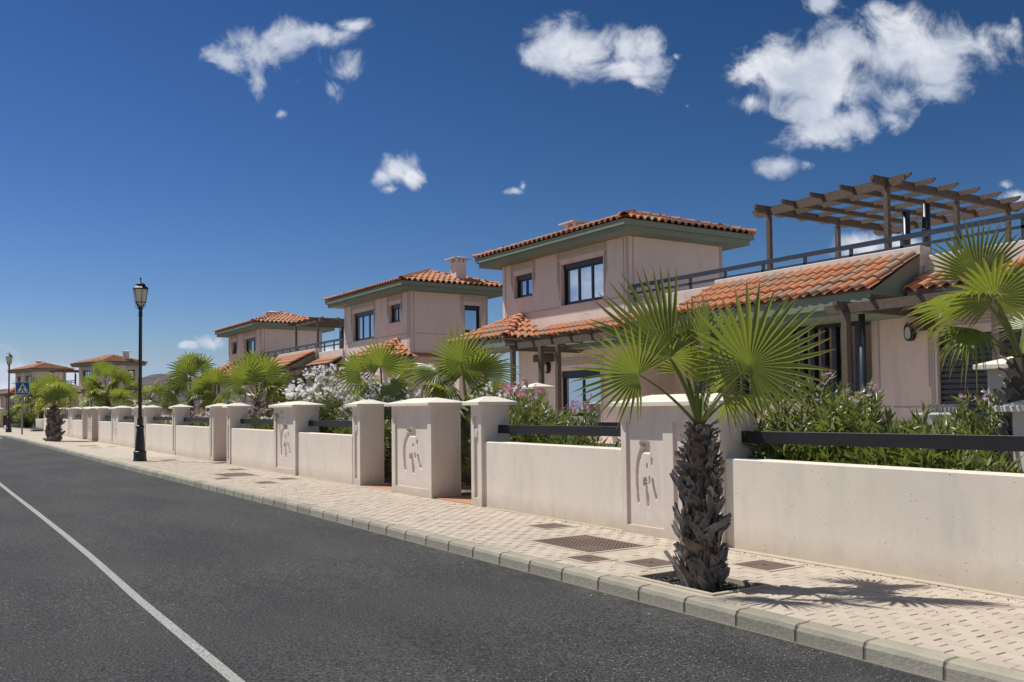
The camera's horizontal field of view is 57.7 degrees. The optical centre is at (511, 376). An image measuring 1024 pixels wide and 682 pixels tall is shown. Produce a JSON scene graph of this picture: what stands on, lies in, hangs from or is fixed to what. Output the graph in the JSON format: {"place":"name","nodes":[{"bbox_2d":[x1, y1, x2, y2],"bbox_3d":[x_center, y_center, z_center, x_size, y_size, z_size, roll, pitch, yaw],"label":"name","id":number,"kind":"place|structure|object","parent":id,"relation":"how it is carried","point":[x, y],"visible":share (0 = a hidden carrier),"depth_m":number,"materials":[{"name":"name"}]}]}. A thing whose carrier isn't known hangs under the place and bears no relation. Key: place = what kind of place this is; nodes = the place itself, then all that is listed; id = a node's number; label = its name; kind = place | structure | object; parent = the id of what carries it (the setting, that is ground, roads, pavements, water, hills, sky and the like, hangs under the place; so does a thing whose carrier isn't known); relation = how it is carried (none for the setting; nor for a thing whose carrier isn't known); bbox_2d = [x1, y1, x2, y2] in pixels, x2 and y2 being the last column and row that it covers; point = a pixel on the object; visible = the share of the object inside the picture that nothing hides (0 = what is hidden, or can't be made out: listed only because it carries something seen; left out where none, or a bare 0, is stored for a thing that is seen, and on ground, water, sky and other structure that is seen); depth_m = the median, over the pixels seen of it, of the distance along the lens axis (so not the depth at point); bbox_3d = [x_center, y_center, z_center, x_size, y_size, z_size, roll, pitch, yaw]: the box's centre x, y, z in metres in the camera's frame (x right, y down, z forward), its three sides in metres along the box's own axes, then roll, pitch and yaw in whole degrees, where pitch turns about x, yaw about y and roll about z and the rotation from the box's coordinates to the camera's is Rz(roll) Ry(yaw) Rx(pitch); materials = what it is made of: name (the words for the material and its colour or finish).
{"place":"outdoors","nodes":[
{"label":"outdoors","id":0,"kind":"place"},
{"bbox_2d":[0,374,508,414],"bbox_3d":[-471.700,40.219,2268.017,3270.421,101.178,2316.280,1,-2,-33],"label":"hills","id":1,"kind":"structure","parent":0,"point":[149,380],"depth_m":1795.76,"materials":[{"name":"plant"}]},
{"bbox_2d":[384,466,470,495],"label":"garden ground","id":2,"kind":"structure","parent":0,"point":[388,480],"depth_m":17.05,"materials":[{"name":"soil"}]},
{"bbox_2d":[77,358,149,407],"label":"fan palm","id":3,"kind":"object","parent":2,"relation":"on","point":[107,369],"visible":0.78,"depth_m":52.77,"materials":[{"name":"green"}]},
{"bbox_2d":[120,378,177,416],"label":"fan palm","id":4,"kind":"object","parent":2,"relation":"on","point":[155,389],"visible":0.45,"depth_m":44.51,"materials":[{"name":"plant"}]},
{"bbox_2d":[154,350,232,422],"bbox_3d":[-12.555,0.948,36.222,2.656,3.998,3.008,1,-2,-33],"label":"fan palm","id":5,"kind":"object","parent":2,"relation":"on","point":[192,365],"visible":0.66,"depth_m":36.09,"materials":[{"name":"green"}]},
{"bbox_2d":[241,393,259,428],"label":"wall pillar","id":6,"kind":"structure","parent":2,"relation":"on","point":[248,398],"depth_m":33.21,"materials":[{"name":"paint"}]},
{"bbox_2d":[213,349,298,425],"bbox_3d":[-7.949,0.863,28.529,2.773,3.512,2.238,0,-2,-8],"label":"fan palm","id":7,"kind":"object","parent":2,"relation":"on","point":[254,368],"visible":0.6,"depth_m":28.43,"materials":[{"name":"green"}]},
{"bbox_2d":[246,396,278,428],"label":"oleander bush","id":8,"kind":"object","parent":2,"relation":"on","point":[260,414],"visible":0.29,"depth_m":27.73,"materials":[{"name":"green plant"}]},
{"bbox_2d":[273,364,388,432],"bbox_3d":[-4.228,0.996,22.135,3.068,2.714,3.093,-2,-3,34],"label":"oleander bush","id":9,"kind":"object","parent":2,"relation":"on","point":[330,390],"visible":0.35,"depth_m":21.62,"materials":[{"name":"white plant"}]},
{"bbox_2d":[319,413,347,432],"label":"oleander bush","id":10,"kind":"object","parent":2,"relation":"on","point":[323,427],"visible":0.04,"depth_m":21.32,"materials":[{"name":"green plant"}]},
{"bbox_2d":[341,419,391,474],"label":"oleander bush","id":11,"kind":"object","parent":2,"relation":"on","point":[387,441],"visible":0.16,"depth_m":18.94,"materials":[{"name":"green plant"}]},
{"bbox_2d":[331,337,423,476],"bbox_3d":[-2.911,0.747,20.437,1.938,3.149,1.584,-1,-2,12],"label":"fan palm","id":12,"kind":"object","parent":2,"relation":"on","point":[354,367],"visible":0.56,"depth_m":20.08,"materials":[{"name":"green"}]},
{"bbox_2d":[328,375,427,474],"bbox_3d":[-2.804,1.116,20.644,2.639,2.334,2.660,1,-3,-40],"label":"oleander bush","id":13,"kind":"object","parent":2,"relation":"on","point":[372,395],"visible":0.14,"depth_m":20.36,"materials":[{"name":"green plant"}]},
{"bbox_2d":[362,484,470,490],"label":"garden path","id":14,"kind":"structure","parent":2,"relation":"on","point":[385,486],"depth_m":17.26,"materials":[{"name":"tile"}]},
{"bbox_2d":[435,495,471,504],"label":"garden path","id":15,"kind":"structure","parent":2,"relation":"on","point":[465,499],"depth_m":14.88,"materials":[{"name":"tile"}]},
{"bbox_2d":[403,322,521,485],"bbox_3d":[-0.808,0.605,17.430,2.066,3.182,2.136,1,-2,-33],"label":"fan palm","id":16,"kind":"object","parent":2,"relation":"on","point":[468,363],"visible":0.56,"depth_m":17.16,"materials":[{"name":"green"}]},
{"bbox_2d":[461,381,537,456],"bbox_3d":[-0.154,1.060,15.669,1.486,2.028,1.433,1,-2,-33],"label":"oleander bush","id":17,"kind":"object","parent":2,"relation":"on","point":[507,396],"visible":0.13,"depth_m":15.62,"materials":[{"name":"green plant"}]},
{"bbox_2d":[461,409,549,474],"bbox_3d":[0.016,1.303,15.354,1.781,1.720,1.807,-1,-2,0],"label":"oleander bush","id":18,"kind":"object","parent":2,"relation":"on","point":[468,459],"visible":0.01,"depth_m":15.13,"materials":[{"name":"green plant"}]},
{"bbox_2d":[496,387,548,441],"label":"oleander bush","id":19,"kind":"object","parent":2,"relation":"on","point":[502,392],"visible":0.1,"depth_m":14.96,"materials":[{"name":"green plant"}]},
{"bbox_2d":[499,377,565,443],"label":"oleander bush","id":20,"kind":"object","parent":2,"relation":"on","point":[526,419],"visible":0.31,"depth_m":14.50,"materials":[{"name":"green plant"}]},
{"bbox_2d":[522,383,554,423],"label":"wall pillar","id":21,"kind":"structure","parent":2,"relation":"on","point":[533,388],"depth_m":18.96,"materials":[{"name":"paint"}]},
{"bbox_2d":[511,393,591,445],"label":"oleander bush","id":22,"kind":"object","parent":2,"relation":"on","point":[563,421],"visible":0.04,"depth_m":15.62,"materials":[{"name":"green plant"}]},
{"bbox_2d":[545,435,579,445],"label":"oleander bush","id":23,"kind":"object","parent":2,"relation":"on","point":[566,439],"visible":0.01,"depth_m":13.39,"materials":[{"name":"green plant"}]},
{"bbox_2d":[536,394,601,445],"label":"oleander bush","id":24,"kind":"object","parent":2,"relation":"on","point":[573,439],"visible":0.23,"depth_m":13.49,"materials":[{"name":"green plant"}]},
{"bbox_2d":[547,422,601,445],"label":"oleander bush","id":25,"kind":"object","parent":2,"relation":"on","point":[574,437],"depth_m":13.91,"materials":[{"name":"green plant"}]},
{"bbox_2d":[568,436,620,446],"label":"oleander bush","id":26,"kind":"object","parent":2,"relation":"on","point":[602,444],"visible":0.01,"depth_m":12.81,"materials":[{"name":"green plant"}]},
{"bbox_2d":[560,422,797,457],"bbox_3d":[2.497,1.448,16.132,0.300,1.320,6.500,1,-2,-33],"label":"garden rail","id":27,"kind":"object","parent":2,"relation":"on","point":[608,423],"depth_m":17.09,"materials":[{"name":"paint"}]},
{"bbox_2d":[740,370,881,461],"bbox_3d":[3.293,0.855,10.101,2.035,1.966,2.065,-1,-2,0],"label":"oleander bush","id":28,"kind":"object","parent":2,"relation":"on","point":[779,451],"visible":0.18,"depth_m":9.91,"materials":[{"name":"green plant"}]},
{"bbox_2d":[811,445,879,462],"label":"oleander bush","id":29,"kind":"object","parent":2,"relation":"on","point":[833,457],"visible":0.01,"depth_m":9.27,"materials":[{"name":"green plant"}]},
{"bbox_2d":[792,376,942,465],"bbox_3d":[3.724,0.897,9.598,1.927,1.834,1.900,-2,-2,33],"label":"oleander bush","id":30,"kind":"object","parent":2,"relation":"on","point":[864,418],"visible":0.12,"depth_m":9.44,"materials":[{"name":"green plant"}]},
{"bbox_2d":[838,418,952,465],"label":"oleander bush","id":31,"kind":"object","parent":2,"relation":"on","point":[871,450],"visible":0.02,"depth_m":8.91,"materials":[{"name":"green plant"}]},
{"bbox_2d":[848,401,996,469],"bbox_3d":[3.918,0.941,8.729,1.525,1.478,1.595,-2,-2,33],"label":"oleander bush","id":32,"kind":"object","parent":2,"relation":"on","point":[911,456],"visible":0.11,"depth_m":8.59,"materials":[{"name":"green plant"}]},
{"bbox_2d":[912,429,989,470],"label":"oleander bush","id":33,"kind":"object","parent":2,"relation":"on","point":[968,460],"visible":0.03,"depth_m":8.25,"materials":[{"name":"green plant"}]},
{"bbox_2d":[901,217,1023,471],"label":"fan palm","id":34,"kind":"object","parent":2,"relation":"on","point":[975,267],"visible":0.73,"depth_m":8.23,"materials":[{"name":"green"}]},
{"bbox_2d":[926,386,1007,472],"bbox_3d":[4.684,0.893,8.855,1.832,1.769,1.858,-1,-2,0],"label":"oleander bush","id":35,"kind":"object","parent":2,"relation":"on","point":[959,413],"visible":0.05,"depth_m":8.89,"materials":[{"name":"green plant"}]},
{"bbox_2d":[939,449,1023,473],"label":"oleander bush","id":36,"kind":"object","parent":2,"relation":"on","point":[1001,468],"visible":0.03,"depth_m":8.04,"materials":[{"name":"green plant"}]},
{"bbox_2d":[973,356,1013,427],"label":"wall pillar","id":37,"kind":"structure","parent":2,"relation":"on","point":[994,379],"depth_m":9.70,"materials":[{"name":"paint"}]},
{"bbox_2d":[995,400,1023,472],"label":"wall pillar","id":38,"kind":"structure","parent":2,"relation":"on","point":[1016,408],"depth_m":7.99,"materials":[{"name":"paint"}]},
{"bbox_2d":[0,437,938,681],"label":"road","id":39,"kind":"structure","parent":0,"point":[323,600],"depth_m":7.36,"materials":[{"name":"grey asphalt"}]},
{"bbox_2d":[0,483,244,681],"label":"lane line","id":40,"kind":"object","parent":39,"relation":"on","point":[225,671],"visible":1,"depth_m":7.41,"materials":[{"name":"paint"}]},
{"bbox_2d":[0,427,1023,671],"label":"pavement","id":41,"kind":"structure","parent":0,"point":[986,627],"depth_m":8.07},
{"bbox_2d":[5,352,12,431],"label":"street lamp","id":42,"kind":"object","parent":41,"relation":"on","point":[8,428],"visible":0.98,"depth_m":62.91,"materials":[{"name":"metal"}]},
{"bbox_2d":[1,406,19,423],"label":"oleander bush","id":43,"kind":"object","parent":41,"relation":"on","point":[12,412],"visible":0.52,"depth_m":79.63,"materials":[{"name":"green plant"}]},
{"bbox_2d":[15,382,29,434],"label":"crossing sign","id":44,"kind":"object","parent":41,"relation":"on","point":[22,388],"visible":1,"depth_m":56.85,"materials":[{"name":"blue"}]},
{"bbox_2d":[32,419,43,427],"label":"garden wall","id":45,"kind":"structure","parent":41,"relation":"on","point":[37,423],"depth_m":75.85,"materials":[{"name":"paint"}]},
{"bbox_2d":[31,371,82,440],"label":"fan palm","id":46,"kind":"object","parent":41,"relation":"on","point":[50,387],"visible":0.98,"depth_m":44.18,"materials":[{"name":"green"}]},
{"bbox_2d":[61,415,67,436],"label":"garden wall","id":47,"kind":"structure","parent":41,"relation":"on","point":[65,426],"depth_m":52.09,"materials":[{"name":"paint"}]},
{"bbox_2d":[66,407,81,436],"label":"wall pillar","id":48,"kind":"structure","parent":41,"relation":"on","point":[72,416],"depth_m":50.04,"materials":[{"name":"paint"}]},
{"bbox_2d":[72,415,81,438],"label":"garden wall","id":49,"kind":"structure","parent":41,"relation":"on","point":[76,428],"depth_m":48.41,"materials":[{"name":"paint"}]},
{"bbox_2d":[80,407,88,438],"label":"wall pillar","id":50,"kind":"structure","parent":41,"relation":"on","point":[84,423],"depth_m":46.63,"materials":[{"name":"paint"}]},
{"bbox_2d":[85,406,97,440],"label":"wall pillar","id":51,"kind":"structure","parent":41,"relation":"on","point":[92,423],"depth_m":44.20,"materials":[{"name":"paint"}]},
{"bbox_2d":[96,406,110,441],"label":"wall pillar","id":52,"kind":"structure","parent":41,"relation":"on","point":[103,411],"depth_m":42.38,"materials":[{"name":"paint"}]},
{"bbox_2d":[99,416,110,443],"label":"garden wall","id":53,"kind":"structure","parent":41,"relation":"on","point":[104,431],"depth_m":40.98,"materials":[{"name":"paint"}]},
{"bbox_2d":[108,406,131,444],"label":"wall pillar","id":54,"kind":"structure","parent":41,"relation":"on","point":[118,413],"depth_m":38.63,"materials":[{"name":"paint"}]},
{"bbox_2d":[118,416,133,447],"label":"garden wall","id":55,"kind":"structure","parent":41,"relation":"on","point":[125,434],"depth_m":36.93,"materials":[{"name":"paint"}]},
{"bbox_2d":[131,405,144,447],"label":"wall pillar","id":56,"kind":"structure","parent":41,"relation":"on","point":[135,415],"depth_m":35.39,"materials":[{"name":"paint"}]},
{"bbox_2d":[132,277,148,460],"bbox_3d":[-10.686,-0.234,26.695,0.407,5.300,0.470,1,-2,-33],"label":"street lamp","id":57,"kind":"object","parent":41,"relation":"on","point":[140,290],"visible":1,"depth_m":26.63,"materials":[{"name":"metal"}]},
{"bbox_2d":[142,405,162,449],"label":"wall pillar","id":58,"kind":"structure","parent":41,"relation":"on","point":[151,412],"depth_m":33.81,"materials":[{"name":"paint"}]},
{"bbox_2d":[146,417,171,453],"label":"garden wall","id":59,"kind":"structure","parent":41,"relation":"on","point":[158,437],"depth_m":31.94,"materials":[{"name":"paint"}]},
{"bbox_2d":[168,404,193,454],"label":"wall pillar","id":60,"kind":"structure","parent":41,"relation":"on","point":[180,412],"depth_m":30.04,"materials":[{"name":"paint"}]},
{"bbox_2d":[175,418,209,460],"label":"garden wall","id":61,"kind":"structure","parent":41,"relation":"on","point":[192,441],"depth_m":28.06,"materials":[{"name":"paint"}]},
{"bbox_2d":[205,403,227,460],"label":"wall pillar","id":62,"kind":"structure","parent":41,"relation":"on","point":[218,432],"depth_m":26.23,"materials":[{"name":"paint"}]},
{"bbox_2d":[211,472,259,477],"bbox_3d":[-6.207,2.195,20.811,0.990,0.026,1.440,1,-2,-33],"label":"drain cover","id":63,"kind":"object","parent":41,"relation":"on","point":[223,475],"visible":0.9,"depth_m":20.76,"materials":[{"name":"metal"}]},
{"bbox_2d":[222,403,251,464],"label":"wall pillar","id":64,"kind":"structure","parent":41,"relation":"on","point":[236,412],"depth_m":24.79,"materials":[{"name":"paint"}]},
{"bbox_2d":[231,419,273,470],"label":"garden wall","id":65,"kind":"structure","parent":41,"relation":"on","point":[252,448],"depth_m":23.11,"materials":[{"name":"paint"}]},
{"bbox_2d":[268,401,324,475],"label":"wall pillar","id":66,"kind":"structure","parent":41,"relation":"on","point":[296,415],"depth_m":20.72,"materials":[{"name":"paint"}]},
{"bbox_2d":[297,420,352,483],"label":"garden wall","id":67,"kind":"structure","parent":41,"relation":"on","point":[326,456],"depth_m":19.05,"materials":[{"name":"paint"}]},
{"bbox_2d":[346,400,384,485],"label":"wall pillar","id":68,"kind":"structure","parent":41,"relation":"on","point":[368,438],"depth_m":17.69,"materials":[{"name":"paint"}]},
{"bbox_2d":[384,398,463,498],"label":"wall pillar","id":69,"kind":"structure","parent":41,"relation":"on","point":[426,447],"depth_m":15.35,"materials":[{"name":"paint"}]},
{"bbox_2d":[462,396,517,506],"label":"wall pillar","id":70,"kind":"structure","parent":41,"relation":"on","point":[489,414],"depth_m":13.85,"materials":[{"name":"paint"}]},
{"bbox_2d":[522,522,580,530],"bbox_3d":[0.476,1.846,11.460,0.690,0.023,0.830,1,-2,-33],"label":"drain cover","id":71,"kind":"object","parent":41,"relation":"on","point":[549,526],"visible":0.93,"depth_m":11.39,"materials":[{"name":"metal"}]},
{"bbox_2d":[484,425,621,528],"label":"garden wall","id":72,"kind":"structure","parent":41,"relation":"on","point":[578,483],"depth_m":12.22,"materials":[{"name":"paint"}]},
{"bbox_2d":[548,553,626,564],"bbox_3d":[0.744,1.766,9.005,0.560,0.023,0.790,1,-2,-32],"label":"drain cover","id":73,"kind":"object","parent":41,"relation":"on","point":[595,558],"visible":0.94,"depth_m":8.98,"materials":[{"name":"metal"}]},
{"bbox_2d":[525,534,654,554],"bbox_3d":[0.810,1.796,9.999,1.030,0.029,1.470,1,-2,-33],"label":"drain cover","id":74,"kind":"object","parent":41,"relation":"on","point":[586,544],"visible":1,"depth_m":9.88,"materials":[{"name":"metal"}]},
{"bbox_2d":[267,471,1008,625],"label":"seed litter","id":75,"kind":"object","parent":41,"relation":"on","point":[738,551],"visible":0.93,"depth_m":8.51,"materials":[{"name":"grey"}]},
{"bbox_2d":[608,555,673,572],"bbox_3d":[1.306,1.752,8.732,0.650,0.023,0.820,1,-2,-33],"label":"drain cover","id":76,"kind":"object","parent":41,"relation":"on","point":[651,564],"visible":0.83,"depth_m":8.67,"materials":[{"name":"metal"}]},
{"bbox_2d":[609,393,763,546],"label":"wall pillar","id":77,"kind":"structure","parent":41,"relation":"on","point":[650,494],"depth_m":10.46,"materials":[{"name":"paint"}]},
{"bbox_2d":[630,570,771,595],"bbox_3d":[1.574,1.770,7.808,0.670,0.137,0.990,1,-2,-33],"label":"tree pit","id":78,"kind":"object","parent":41,"relation":"on","point":[730,585],"visible":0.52,"depth_m":7.74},
{"bbox_2d":[569,257,834,589],"bbox_3d":[1.583,0.403,7.545,1.967,2.787,1.377,1,-2,-33],"label":"fan palm","id":79,"kind":"object","parent":78,"relation":"in","point":[704,525],"visible":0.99,"depth_m":7.57,"materials":[{"name":"green"}]},
{"bbox_2d":[727,558,807,572],"bbox_3d":[2.323,1.738,8.548,0.680,0.023,0.850,1,-2,-34],"label":"drain cover","id":80,"kind":"object","parent":41,"relation":"on","point":[765,565],"visible":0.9,"depth_m":8.51,"materials":[{"name":"metal"}]},
{"bbox_2d":[725,431,1023,595],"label":"garden wall","id":81,"kind":"structure","parent":41,"relation":"on","point":[964,528],"depth_m":8.07,"materials":[{"name":"paint"}]},
{"bbox_2d":[0,0,1023,391],"label":"sky","id":82,"kind":"structure","parent":0,"point":[242,160],"materials":[{"name":"blue"}]},
{"bbox_3d":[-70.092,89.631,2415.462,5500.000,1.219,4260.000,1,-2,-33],"label":"ground","id":83,"kind":"structure","parent":0,"visible":0},
{"bbox_2d":[11,423,43,431],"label":"planting bed","id":84,"kind":"object","parent":83,"relation":"on","point":[18,426],"visible":0.22,"depth_m":72.80,"materials":[{"name":"paint"}]},
{"bbox_2d":[12,405,37,427],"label":"oleander bush","id":85,"kind":"object","parent":84,"relation":"on","point":[29,417],"visible":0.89,"depth_m":77.96,"materials":[{"name":"green plant"}]},
{"bbox_2d":[0,360,78,418],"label":"villa","id":86,"kind":"object","parent":83,"relation":"on","point":[21,373],"visible":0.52,"depth_m":95.42,"materials":[{"name":"paint"}]},
{"bbox_2d":[4,374,77,425],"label":"fan palm","id":87,"kind":"object","parent":83,"relation":"on","point":[17,405],"visible":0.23,"depth_m":81.40,"materials":[{"name":"green"}]},
{"bbox_2d":[57,351,147,421],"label":"villa","id":88,"kind":"object","parent":83,"relation":"on","point":[124,361],"visible":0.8,"depth_m":84.62,"materials":[{"name":"paint"}]},
{"bbox_2d":[0,435,1023,681],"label":"kerb","id":89,"kind":"structure","parent":83,"relation":"on","point":[920,661],"depth_m":7.18,"materials":[{"name":"concrete"}]},
{"bbox_2d":[925,405,979,431],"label":"oleander bush","id":90,"kind":"object","parent":83,"relation":"on","point":[940,419],"visible":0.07,"depth_m":9.32,"materials":[{"name":"green plant"}]},
{"bbox_3d":[3.654,1.833,18.945,4.300,0.730,17.000,1,-2,-33],"label":"terrace","id":91,"kind":"object","parent":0,"visible":0},
{"bbox_2d":[448,172,1023,442],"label":"villa","id":92,"kind":"object","parent":91,"relation":"on","point":[554,284],"visible":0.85,"depth_m":18.38,"materials":[{"name":"paint"}]},
{"bbox_2d":[510,260,534,300],"bbox_3d":[0.558,-2.630,25.607,0.665,1.008,1.220,1,-2,-33],"label":"window","id":93,"kind":"structure","parent":92,"relation":"in","point":[524,282],"depth_m":25.56,"materials":[{"name":"beige"}]},
{"bbox_2d":[557,241,606,307],"bbox_3d":[1.993,-2.521,23.378,0.665,1.438,2.070,1,-2,-33],"label":"window","id":94,"kind":"structure","parent":92,"relation":"in","point":[583,280],"depth_m":23.32,"materials":[{"name":"black"}]},
{"bbox_2d":[561,355,604,437],"bbox_3d":[1.947,0.512,23.390,0.665,2.018,2.020,1,-2,-33],"label":"window","id":95,"kind":"structure","parent":92,"relation":"in","point":[569,394],"depth_m":23.38,"materials":[{"name":"black"}]},
{"bbox_2d":[927,307,1023,427],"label":"window","id":96,"kind":"structure","parent":92,"relation":"in","point":[952,387],"depth_m":14.78,"materials":[{"name":"black"}]},
{"bbox_2d":[913,413,968,425],"bbox_3d":[5.920,0.857,12.769,0.400,0.725,0.600,1,-2,-33],"label":"garden table","id":97,"kind":"object","parent":91,"relation":"on","point":[931,415],"visible":0.22,"depth_m":12.69,"materials":[{"name":"white paint"}]},
{"bbox_2d":[928,404,965,426],"bbox_3d":[6.351,0.899,13.514,0.510,1.005,0.560,-2,-2,23],"label":"garden chair","id":98,"kind":"object","parent":91,"relation":"on","point":[947,406],"visible":0.26,"depth_m":13.78,"materials":[{"name":"grey"}]},
{"bbox_3d":[-9.748,2.730,39.733,4.300,0.730,22.500,1,-2,-33],"label":"terrace","id":99,"kind":"object","parent":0,"visible":0},
{"bbox_2d":[197,311,344,425],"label":"villa","id":100,"kind":"object","parent":99,"relation":"on","point":[292,340],"visible":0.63,"depth_m":44.68,"materials":[{"name":"paint"}]},
{"bbox_2d":[231,335,237,354],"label":"window","id":101,"kind":"structure","parent":100,"relation":"in","point":[236,336],"depth_m":48.50,"materials":[{"name":"beige"}]},
{"bbox_2d":[243,330,255,355],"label":"window","id":102,"kind":"structure","parent":100,"relation":"in","point":[251,343],"depth_m":46.33,"materials":[{"name":"beige"}]},
{"bbox_2d":[289,256,502,413],"bbox_3d":[-4.783,-0.615,34.569,6.083,7.035,8.533,1,-2,-33],"label":"villa","id":103,"kind":"object","parent":99,"relation":"on","point":[414,314],"visible":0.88,"depth_m":32.19,"materials":[{"name":"paint"}]},
{"bbox_2d":[351,300,374,342],"bbox_3d":[-5.282,-2.034,34.662,0.665,1.438,2.220,1,-2,-33],"label":"window","id":104,"kind":"structure","parent":103,"relation":"in","point":[364,323],"depth_m":34.66,"materials":[{"name":"beige"}]},
{"bbox_2d":[387,293,401,324],"bbox_3d":[-3.817,-2.337,32.393,0.665,1.008,1.220,1,-2,-33],"label":"window","id":105,"kind":"structure","parent":103,"relation":"in","point":[395,308],"depth_m":32.37,"materials":[{"name":"black"}]},
{"bbox_2d":[460,296,484,332],"bbox_3d":[-1.547,-2.161,32.822,0.980,1.318,0.665,1,-2,-33],"label":"window","id":106,"kind":"structure","parent":103,"relation":"in","point":[470,313],"depth_m":32.67,"materials":[{"name":"black"}]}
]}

